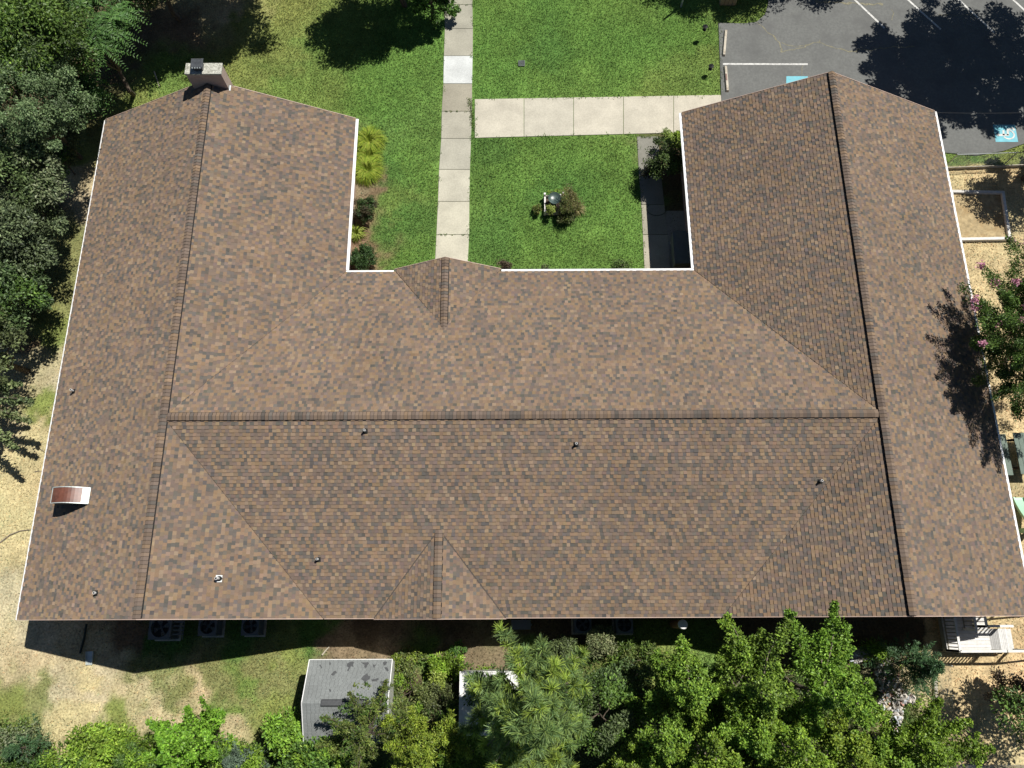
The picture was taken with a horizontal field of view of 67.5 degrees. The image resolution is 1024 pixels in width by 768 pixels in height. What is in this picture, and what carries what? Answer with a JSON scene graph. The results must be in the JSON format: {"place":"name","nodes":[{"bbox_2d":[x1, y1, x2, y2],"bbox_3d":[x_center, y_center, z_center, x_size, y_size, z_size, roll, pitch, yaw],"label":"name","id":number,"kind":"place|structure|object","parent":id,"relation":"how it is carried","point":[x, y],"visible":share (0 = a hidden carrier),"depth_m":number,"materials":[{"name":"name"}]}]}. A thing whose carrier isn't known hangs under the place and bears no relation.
{"place":"outdoors","nodes":[
{"label":"outdoors","id":0,"kind":"place"},
{"bbox_2d":[0,141,128,725],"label":"dry ground","id":1,"kind":"structure","parent":0,"point":[58,662],"depth_m":34.19,"materials":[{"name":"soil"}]},
{"bbox_2d":[0,379,34,449],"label":"cherry tree","id":2,"kind":"object","parent":1,"relation":"on","point":[10,400],"visible":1,"depth_m":33.21,"materials":[{"name":"green plant"}]},
{"bbox_2d":[0,292,36,388],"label":"broadleaf tree","id":3,"kind":"object","parent":1,"relation":"on","point":[6,364],"visible":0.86,"depth_m":33.20,"materials":[{"name":"green plant"}]},
{"bbox_2d":[0,37,100,160],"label":"broadleaf tree","id":4,"kind":"object","parent":1,"relation":"on","point":[53,111],"visible":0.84,"depth_m":33.14,"materials":[{"name":"green plant"}]},
{"bbox_2d":[50,146,74,178],"bbox_3d":[-22.963,-11.159,39.004,1.653,2.211,1.665,0,73,0],"label":"sapling","id":5,"kind":"object","parent":1,"relation":"on","point":[63,160],"visible":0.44,"depth_m":38.45,"materials":[{"name":"green plant"}]},
{"bbox_2d":[435,0,472,260],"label":"front path","id":6,"kind":"structure","parent":0,"point":[453,195],"depth_m":40.52,"materials":[{"name":"concrete"}]},
{"bbox_2d":[0,0,1023,767],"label":"lawn","id":7,"kind":"structure","parent":0,"point":[338,646],"depth_m":39.90,"materials":[{"name":"plant"}]},
{"bbox_2d":[0,714,40,765],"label":"bush","id":8,"kind":"object","parent":7,"relation":"on","point":[6,732],"visible":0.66,"depth_m":30.87,"materials":[{"name":"green plant"}]},
{"bbox_2d":[0,740,45,767],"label":"bush","id":9,"kind":"object","parent":7,"relation":"on","point":[11,763],"visible":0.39,"depth_m":30.25,"materials":[{"name":"green plant"}]},
{"bbox_2d":[0,250,53,335],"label":"broadleaf tree","id":10,"kind":"object","parent":7,"relation":"on","point":[12,288],"visible":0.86,"depth_m":33.52,"materials":[{"name":"green plant"}]},
{"bbox_2d":[0,713,55,763],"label":"cedar tree","id":11,"kind":"object","parent":7,"relation":"on","point":[13,749],"visible":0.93,"depth_m":30.46,"materials":[{"name":"green plant"}]},
{"bbox_2d":[0,189,68,280],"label":"broadleaf tree","id":12,"kind":"object","parent":7,"relation":"on","point":[14,244],"visible":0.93,"depth_m":33.53,"materials":[{"name":"green plant"}]},
{"bbox_2d":[0,125,73,221],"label":"broadleaf tree","id":13,"kind":"object","parent":7,"relation":"on","point":[34,185],"visible":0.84,"depth_m":33.58,"materials":[{"name":"green plant"}]},
{"bbox_2d":[0,0,90,109],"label":"vine covered tree","id":14,"kind":"object","parent":7,"relation":"on","point":[50,16],"visible":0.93,"depth_m":32.79,"materials":[{"name":"green plant"}]},
{"bbox_2d":[0,0,101,98],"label":"broadleaf tree","id":15,"kind":"object","parent":7,"relation":"on","point":[80,54],"visible":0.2,"depth_m":34.95,"materials":[{"name":"green plant"}]},
{"bbox_2d":[25,743,89,767],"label":"bush","id":16,"kind":"object","parent":7,"relation":"on","point":[47,763],"visible":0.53,"depth_m":30.39,"materials":[{"name":"green plant"}]},
{"bbox_2d":[44,118,86,166],"bbox_3d":[-22.812,-12.313,39.195,2.237,2.508,2.595,0,73,0],"label":"sapling","id":17,"kind":"object","parent":7,"relation":"on","point":[72,140],"visible":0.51,"depth_m":38.82,"materials":[{"name":"green plant"}]},
{"bbox_2d":[0,0,139,334],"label":"leafy shade cover","id":18,"kind":"object","parent":7,"relation":"on","point":[110,85],"visible":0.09,"depth_m":41.51,"materials":[{"name":"green plant"}]},
{"bbox_2d":[43,69,116,128],"bbox_3d":[-21.549,-14.099,39.032,3.507,4.019,3.430,34,76,10],"label":"walnut tree","id":19,"kind":"object","parent":7,"relation":"on","point":[91,87],"visible":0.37,"depth_m":37.68,"materials":[{"name":"green plant"}]},
{"bbox_2d":[45,0,151,96],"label":"walnut tree","id":20,"kind":"object","parent":7,"relation":"on","point":[104,39],"visible":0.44,"depth_m":36.52,"materials":[{"name":"green plant"}]},
{"bbox_2d":[59,719,137,767],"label":"bush","id":21,"kind":"object","parent":7,"relation":"on","point":[97,751],"visible":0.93,"depth_m":30.42,"materials":[{"name":"green plant"}]},
{"bbox_2d":[112,730,166,767],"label":"bush","id":22,"kind":"object","parent":7,"relation":"on","point":[138,750],"visible":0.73,"depth_m":30.07,"materials":[{"name":"green plant"}]},
{"bbox_2d":[115,0,181,27],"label":"shade tree","id":23,"kind":"object","parent":7,"relation":"on","point":[175,15],"visible":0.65,"depth_m":38.77,"materials":[{"name":"green plant"}]},
{"bbox_2d":[148,620,184,640],"bbox_3d":[-14.734,10.461,32.897,1.445,1.025,1.110,0,73,0],"label":"condenser","id":24,"kind":"object","parent":7,"relation":"on","point":[167,630],"visible":0.73,"depth_m":32.60,"materials":[{"name":"metal"}]},
{"bbox_2d":[140,693,237,767],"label":"maple sapling","id":25,"kind":"object","parent":7,"relation":"on","point":[178,744],"visible":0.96,"depth_m":29.69,"materials":[{"name":"green plant"}]},
{"bbox_2d":[197,620,225,636],"bbox_3d":[-12.954,10.422,32.982,0.940,0.875,0.940,0,73,0],"label":"condenser","id":26,"kind":"object","parent":7,"relation":"on","point":[211,628],"visible":0.78,"depth_m":32.76,"materials":[{"name":"metal"}]},
{"bbox_2d":[205,737,269,767],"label":"bush","id":27,"kind":"object","parent":7,"relation":"on","point":[224,748],"visible":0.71,"depth_m":29.98,"materials":[{"name":"green plant"}]},
{"bbox_2d":[222,739,269,767],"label":"cedar tree","id":28,"kind":"object","parent":7,"relation":"on","point":[230,762],"visible":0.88,"depth_m":29.52,"materials":[{"name":"green plant"}]},
{"bbox_2d":[241,619,266,636],"bbox_3d":[-11.137,10.420,32.976,0.900,0.875,0.900,0,73,0],"label":"condenser","id":29,"kind":"object","parent":7,"relation":"on","point":[253,627],"visible":0.82,"depth_m":32.76,"materials":[{"name":"metal"}]},
{"bbox_2d":[260,705,303,759],"bbox_3d":[-9.075,13.928,30.852,1.950,2.982,1.992,-38,77,-11],"label":"bush","id":30,"kind":"object","parent":7,"relation":"on","point":[278,728],"visible":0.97,"depth_m":30.07,"materials":[{"name":"green plant"}]},
{"bbox_2d":[275,735,354,767],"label":"bush","id":31,"kind":"object","parent":7,"relation":"on","point":[308,755],"visible":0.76,"depth_m":29.10,"materials":[{"name":"green plant"}]},
{"bbox_2d":[301,659,395,743],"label":"garden shed","id":32,"kind":"structure","parent":7,"relation":"on","point":[328,684],"depth_m":30.27,"materials":[{"name":"grey metal"}]},
{"bbox_2d":[351,223,366,242],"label":"strap leaf plant","id":33,"kind":"object","parent":7,"relation":"on","point":[355,231],"visible":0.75,"depth_m":38.62,"materials":[{"name":"green plant"}]},
{"bbox_2d":[349,241,377,269],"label":"clipped shrub","id":34,"kind":"object","parent":7,"relation":"on","point":[359,260],"visible":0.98,"depth_m":37.53,"materials":[{"name":"green plant"}]},
{"bbox_2d":[314,679,416,767],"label":"mulberry tree","id":35,"kind":"object","parent":7,"relation":"on","point":[363,735],"visible":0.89,"depth_m":28.92,"materials":[{"name":"green plant"}]},
{"bbox_2d":[352,194,378,224],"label":"clipped shrub","id":36,"kind":"object","parent":7,"relation":"on","point":[367,204],"visible":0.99,"depth_m":38.26,"materials":[{"name":"green plant"}]},
{"bbox_2d":[356,141,383,164],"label":"ornamental grass","id":37,"kind":"object","parent":7,"relation":"on","point":[360,153],"depth_m":39.95,"materials":[{"name":"green plant"}]},
{"bbox_2d":[355,154,387,187],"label":"ornamental grass","id":38,"kind":"object","parent":7,"relation":"on","point":[365,171],"depth_m":39.59,"materials":[{"name":"green plant"}]},
{"bbox_2d":[357,124,388,155],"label":"ornamental grass","id":39,"kind":"object","parent":7,"relation":"on","point":[366,136],"depth_m":40.13,"materials":[{"name":"green plant"}]},
{"bbox_2d":[387,646,422,672],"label":"bush","id":40,"kind":"object","parent":7,"relation":"on","point":[397,659],"visible":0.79,"depth_m":32.25,"materials":[{"name":"green plant"}]},
{"bbox_2d":[392,656,436,717],"bbox_3d":[-4.420,12.808,32.005,2.263,1.404,2.248,-43,77,-12],"label":"bush","id":41,"kind":"object","parent":7,"relation":"on","point":[399,680],"visible":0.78,"depth_m":31.75,"materials":[{"name":"green plant"}]},
{"bbox_2d":[380,705,471,767],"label":"birch sapling","id":42,"kind":"object","parent":7,"relation":"on","point":[417,755],"visible":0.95,"depth_m":27.62,"materials":[{"name":"green plant"}]},
{"bbox_2d":[408,0,460,25],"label":"round tree","id":43,"kind":"object","parent":7,"relation":"on","point":[418,6],"visible":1,"depth_m":41.40,"materials":[{"name":"green plant"}]},
{"bbox_2d":[414,681,458,720],"bbox_3d":[-3.040,13.156,31.836,2.131,1.501,1.674,0,73,0],"label":"bush","id":44,"kind":"object","parent":7,"relation":"on","point":[446,699],"visible":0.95,"depth_m":31.57,"materials":[{"name":"green plant"}]},
{"bbox_2d":[427,669,446,691],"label":"bush","id":45,"kind":"object","parent":7,"relation":"on","point":[436,678],"visible":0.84,"depth_m":31.74,"materials":[{"name":"green plant"}]},
{"bbox_2d":[426,650,465,681],"bbox_3d":[-2.794,11.899,32.342,1.683,1.275,1.314,0,73,0],"label":"bush","id":46,"kind":"object","parent":7,"relation":"on","point":[456,665],"visible":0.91,"depth_m":32.08,"materials":[{"name":"green plant"}]},
{"bbox_2d":[448,639,467,655],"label":"bush","id":47,"kind":"object","parent":7,"relation":"on","point":[452,648],"visible":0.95,"depth_m":32.60,"materials":[{"name":"green plant"}]},
{"bbox_2d":[433,734,505,767],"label":"bush","id":48,"kind":"object","parent":7,"relation":"on","point":[473,762],"visible":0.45,"depth_m":28.14,"materials":[{"name":"green plant"}]},
{"bbox_2d":[462,671,494,707],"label":"bush","id":49,"kind":"object","parent":7,"relation":"on","point":[469,703],"visible":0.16,"depth_m":30.48,"materials":[{"name":"green plant"}]},
{"bbox_2d":[22,637,940,767],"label":"undergrowth","id":50,"kind":"object","parent":7,"relation":"on","point":[583,751],"visible":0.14,"depth_m":32.24,"materials":[{"name":"green plant"}]},
{"bbox_2d":[459,670,519,735],"bbox_3d":[-0.892,13.080,31.612,2.460,1.795,2.400,0,73,0],"label":"storage trailer","id":51,"kind":"object","parent":7,"relation":"on","point":[464,710],"visible":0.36,"depth_m":30.85,"materials":[{"name":"white metal"}]},
{"bbox_2d":[15,58,1023,619],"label":"shingled building","id":52,"kind":"structure","parent":7,"relation":"on","point":[771,400],"depth_m":30.88,"materials":[{"name":"brown"}]},
{"bbox_2d":[511,620,531,629],"bbox_3d":[0.416,10.327,32.899,0.880,0.900,0.400,0,73,0],"label":"utility box","id":53,"kind":"object","parent":7,"relation":"on","point":[520,624],"visible":0.93,"depth_m":32.47,"materials":[{"name":"paint"}]},
{"bbox_2d":[456,619,593,767],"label":"pine tree","id":54,"kind":"object","parent":7,"relation":"on","point":[514,721],"visible":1,"depth_m":25.52,"materials":[{"name":"green plant"}]},
{"bbox_2d":[483,734,579,767],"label":"pine tree","id":55,"kind":"object","parent":7,"relation":"on","point":[548,760],"visible":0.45,"depth_m":26.87,"materials":[{"name":"green plant"}]},
{"bbox_2d":[543,192,563,215],"bbox_3d":[2.142,-9.174,39.082,1.040,0.600,1.040,0,73,0],"label":"planter frame","id":56,"kind":"object","parent":7,"relation":"on","point":[546,200],"visible":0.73,"depth_m":39.12,"materials":[{"name":"white wood"}]},
{"bbox_2d":[548,192,560,204],"bbox_3d":[2.160,-9.325,38.980,0.670,0.545,0.670,-22,74,-6],"label":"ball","id":57,"kind":"object","parent":56,"relation":"in","point":[554,198],"visible":0.98,"depth_m":38.80,"materials":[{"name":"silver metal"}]},
{"bbox_2d":[546,634,577,662],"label":"bush","id":58,"kind":"object","parent":7,"relation":"on","point":[564,646],"visible":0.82,"depth_m":32.13,"materials":[{"name":"green plant"}]},
{"bbox_2d":[558,183,584,223],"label":"nandina shrub","id":59,"kind":"object","parent":7,"relation":"on","point":[566,206],"visible":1,"depth_m":38.27,"materials":[{"name":"green plant"}]},
{"bbox_2d":[571,618,591,634],"bbox_3d":[3.017,10.323,32.956,0.880,0.875,0.880,0,73,0],"label":"condenser","id":60,"kind":"object","parent":7,"relation":"on","point":[581,626],"visible":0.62,"depth_m":32.73,"materials":[{"name":"metal"}]},
{"bbox_2d":[440,3,723,235],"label":"joint weeds","id":61,"kind":"object","parent":7,"relation":"on","point":[472,115],"visible":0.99,"depth_m":40.93,"materials":[{"name":"green plant"}]},
{"bbox_2d":[558,672,640,761],"bbox_3d":[3.395,13.116,30.517,3.700,4.020,3.236,0,73,0],"label":"bush","id":62,"kind":"object","parent":7,"relation":"on","point":[615,732],"visible":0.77,"depth_m":29.46,"materials":[{"name":"green plant"}]},
{"bbox_2d":[584,624,618,659],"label":"bush","id":63,"kind":"object","parent":7,"relation":"on","point":[596,639],"visible":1,"depth_m":31.99,"materials":[{"name":"green plant"}]},
{"bbox_2d":[579,656,655,723],"bbox_3d":[4.264,12.558,31.422,3.342,2.630,2.692,0,73,0],"label":"bush","id":64,"kind":"object","parent":7,"relation":"on","point":[620,671],"visible":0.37,"depth_m":31.05,"materials":[{"name":"green plant"}]},
{"bbox_2d":[610,258,631,268],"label":"eave shrub","id":65,"kind":"object","parent":7,"relation":"on","point":[618,262],"visible":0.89,"depth_m":37.71,"materials":[{"name":"green plant"}]},
{"bbox_2d":[612,618,632,634],"bbox_3d":[4.783,10.342,32.944,0.880,0.875,0.880,0,73,0],"label":"condenser","id":66,"kind":"object","parent":7,"relation":"on","point":[622,626],"visible":0.7,"depth_m":32.63,"materials":[{"name":"metal"}]},
{"bbox_2d":[591,727,665,767],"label":"sweet gum tree","id":67,"kind":"object","parent":7,"relation":"on","point":[632,760],"visible":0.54,"depth_m":28.16,"materials":[{"name":"green plant"}]},
{"bbox_2d":[606,638,662,681],"bbox_3d":[5.179,11.639,32.356,2.427,1.346,1.810,0,73,0],"label":"bush","id":68,"kind":"object","parent":7,"relation":"on","point":[630,651],"visible":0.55,"depth_m":32.24,"materials":[{"name":"green plant"}]},
{"bbox_2d":[624,688,696,767],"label":"sweet gum tree","id":69,"kind":"object","parent":7,"relation":"on","point":[670,723],"visible":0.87,"depth_m":27.36,"materials":[{"name":"green plant"}]},
{"bbox_2d":[641,136,682,179],"bbox_3d":[7.686,-11.204,38.751,2.421,2.565,2.381,0,73,0],"label":"camellia shrub","id":70,"kind":"object","parent":7,"relation":"on","point":[658,164],"visible":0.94,"depth_m":38.11,"materials":[{"name":"green plant"}]},
{"bbox_2d":[669,619,687,629],"bbox_3d":[7.010,10.143,32.323,0.400,2.065,0.400,0,73,0],"label":"storage tank","id":71,"kind":"object","parent":7,"relation":"on","point":[682,624],"visible":1,"depth_m":31.42,"materials":[{"name":"white paint"}]},
{"bbox_2d":[648,633,722,722],"bbox_3d":[6.628,11.345,29.286,2.995,7.402,2.526,33,76,10],"label":"sweet gum tree","id":72,"kind":"object","parent":7,"relation":"on","point":[695,690],"visible":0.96,"depth_m":27.97,"materials":[{"name":"green plant"}]},
{"bbox_2d":[628,689,744,767],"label":"sweet gum tree","id":73,"kind":"object","parent":7,"relation":"on","point":[710,745],"visible":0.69,"depth_m":26.47,"materials":[{"name":"green plant"}]},
{"bbox_2d":[687,694,789,766],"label":"sweet gum tree","id":74,"kind":"object","parent":7,"relation":"on","point":[755,739],"visible":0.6,"depth_m":26.25,"materials":[{"name":"green plant"}]},
{"bbox_2d":[721,749,757,767],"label":"sweet gum tree","id":75,"kind":"object","parent":7,"relation":"on","point":[741,752],"visible":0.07,"depth_m":28.63,"materials":[{"name":"green plant"}]},
{"bbox_2d":[709,612,797,724],"bbox_3d":[8.813,11.061,28.964,3.614,8.191,4.705,0,73,0],"label":"sweet gum tree","id":76,"kind":"object","parent":7,"relation":"on","point":[774,692],"visible":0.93,"depth_m":27.29,"materials":[{"name":"green plant"}]},
{"bbox_2d":[709,708,837,767],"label":"sweet gum tree","id":77,"kind":"object","parent":7,"relation":"on","point":[797,750],"visible":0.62,"depth_m":25.75,"materials":[{"name":"green plant"}]},
{"bbox_2d":[757,600,881,736],"bbox_3d":[11.196,10.701,28.640,3.734,9.035,4.986,0,73,0],"label":"sweet gum tree","id":78,"kind":"object","parent":7,"relation":"on","point":[831,681],"visible":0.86,"depth_m":27.17,"materials":[{"name":"green plant"}]},
{"bbox_2d":[785,705,886,767],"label":"sweet gum tree","id":79,"kind":"object","parent":7,"relation":"on","point":[856,752],"visible":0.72,"depth_m":26.20,"materials":[{"name":"green plant"}]},
{"bbox_2d":[858,636,889,663],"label":"bush","id":80,"kind":"object","parent":7,"relation":"on","point":[871,644],"visible":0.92,"depth_m":32.26,"materials":[{"name":"green plant"}]},
{"bbox_2d":[847,648,915,732],"bbox_3d":[15.705,12.738,32.467,1.900,0.439,3.826,-28,75,-8],"label":"rubble heap","id":81,"kind":"object","parent":7,"relation":"on","point":[857,658],"visible":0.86,"depth_m":32.30,"materials":[{"name":"stone"}]},
{"bbox_2d":[847,729,919,767],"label":"sweet gum tree","id":82,"kind":"object","parent":7,"relation":"on","point":[884,751],"visible":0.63,"depth_m":28.09,"materials":[{"name":"green plant"}]},
{"bbox_2d":[860,632,945,701],"bbox_3d":[16.206,11.265,31.043,3.310,4.006,2.558,27,75,8],"label":"cedar tree","id":83,"kind":"object","parent":7,"relation":"on","point":[928,666],"visible":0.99,"depth_m":30.95,"materials":[{"name":"green plant"}]},
{"bbox_2d":[869,696,995,767],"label":"sweet gum tree","id":84,"kind":"object","parent":7,"relation":"on","point":[930,749],"visible":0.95,"depth_m":28.62,"materials":[{"name":"green plant"}]},
{"bbox_2d":[939,665,962,762],"bbox_3d":[18.127,13.592,31.797,0.149,1.175,3.688,3,73,1],"label":"chain link fence","id":85,"kind":"object","parent":7,"relation":"on","point":[949,694],"visible":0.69,"depth_m":31.87,"materials":[{"name":"grey metal"}]},
{"bbox_2d":[948,764,1023,767],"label":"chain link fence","id":86,"kind":"object","parent":7,"relation":"on","point":[995,765],"visible":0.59,"depth_m":31.20,"materials":[{"name":"grey metal"}]},
{"bbox_2d":[475,95,720,137],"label":"entry path","id":87,"kind":"structure","parent":0,"point":[521,117],"depth_m":40.91,"materials":[{"name":"concrete"}]},
{"bbox_2d":[637,137,670,268],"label":"side path","id":88,"kind":"structure","parent":0,"point":[656,248],"depth_m":39.12,"materials":[{"name":"concrete"}]},
{"bbox_2d":[665,211,685,267],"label":"patio","id":89,"kind":"structure","parent":0,"point":[678,216],"depth_m":39.00,"materials":[{"name":"concrete"}]},
{"bbox_2d":[670,231,690,267],"bbox_3d":[8.315,-6.546,37.962,0.820,1.020,1.760,0,73,0],"label":"outdoor cabinet","id":90,"kind":"object","parent":89,"relation":"on","point":[680,249],"visible":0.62,"depth_m":37.50,"materials":[{"name":"paint"}]},
{"bbox_2d":[719,0,1023,154],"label":"parking lot","id":91,"kind":"structure","parent":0,"point":[963,75],"depth_m":41.96,"materials":[{"name":"grey asphalt"}]},
{"bbox_2d":[723,63,807,64],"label":"parking line","id":92,"kind":"object","parent":91,"relation":"on","point":[765,63],"visible":1,"depth_m":41.79,"materials":[{"name":"paint"}]},
{"bbox_2d":[759,0,974,68],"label":"asphalt crack","id":93,"kind":"object","parent":91,"relation":"on","point":[819,2],"visible":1,"depth_m":42.20,"materials":[{"name":"black asphalt"}]},
{"bbox_2d":[993,125,1017,141],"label":"accessible parking square","id":94,"kind":"structure","parent":91,"relation":"on","point":[998,128],"depth_m":40.45,"materials":[{"name":"blue paint"}]},
{"bbox_2d":[924,165,1023,767],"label":"wood chip yard","id":95,"kind":"structure","parent":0,"point":[984,664],"depth_m":33.23,"materials":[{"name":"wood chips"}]},
{"bbox_2d":[938,616,1023,652],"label":"wooden deck","id":96,"kind":"structure","parent":95,"relation":"on","point":[967,637],"depth_m":32.50,"materials":[{"name":"white wood"}]},
{"bbox_2d":[952,190,1011,241],"bbox_3d":[23.697,-8.570,38.979,3.127,0.200,2.887,0,73,0],"label":"sandbox","id":97,"kind":"object","parent":95,"relation":"on","point":[982,215],"visible":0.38,"depth_m":39.02,"materials":[{"name":"beige sand"}]},
{"bbox_2d":[947,151,1023,166],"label":"chain link fence","id":98,"kind":"object","parent":95,"relation":"on","point":[986,159],"visible":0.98,"depth_m":39.21,"materials":[{"name":"grey metal"}]},
{"bbox_2d":[948,164,1023,169],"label":"fence kickboard","id":99,"kind":"object","parent":95,"relation":"on","point":[988,166],"visible":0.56,"depth_m":39.77,"materials":[{"name":"wood"}]},
{"bbox_2d":[957,234,1023,422],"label":"crepe myrtle","id":100,"kind":"object","parent":95,"relation":"on","point":[989,317],"visible":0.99,"depth_m":31.04,"materials":[{"name":"green plant"}]},
{"bbox_2d":[982,666,1023,715],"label":"bush","id":101,"kind":"object","parent":95,"relation":"on","point":[1001,681],"visible":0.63,"depth_m":31.38,"materials":[{"name":"green plant"}]},
{"bbox_2d":[990,683,1023,748],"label":"tree","id":102,"kind":"object","parent":95,"relation":"on","point":[1014,703],"visible":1,"depth_m":28.87,"materials":[{"name":"green plant"}]},
{"bbox_2d":[1000,433,1023,474],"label":"picnic table","id":103,"kind":"object","parent":95,"relation":"on","point":[1018,439],"visible":0.81,"depth_m":34.87,"materials":[{"name":"green plastic"}]},
{"bbox_2d":[1012,497,1023,532],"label":"toddler slide","id":104,"kind":"object","parent":95,"relation":"on","point":[1018,503],"visible":0.86,"depth_m":34.47,"materials":[{"name":"green plastic"}]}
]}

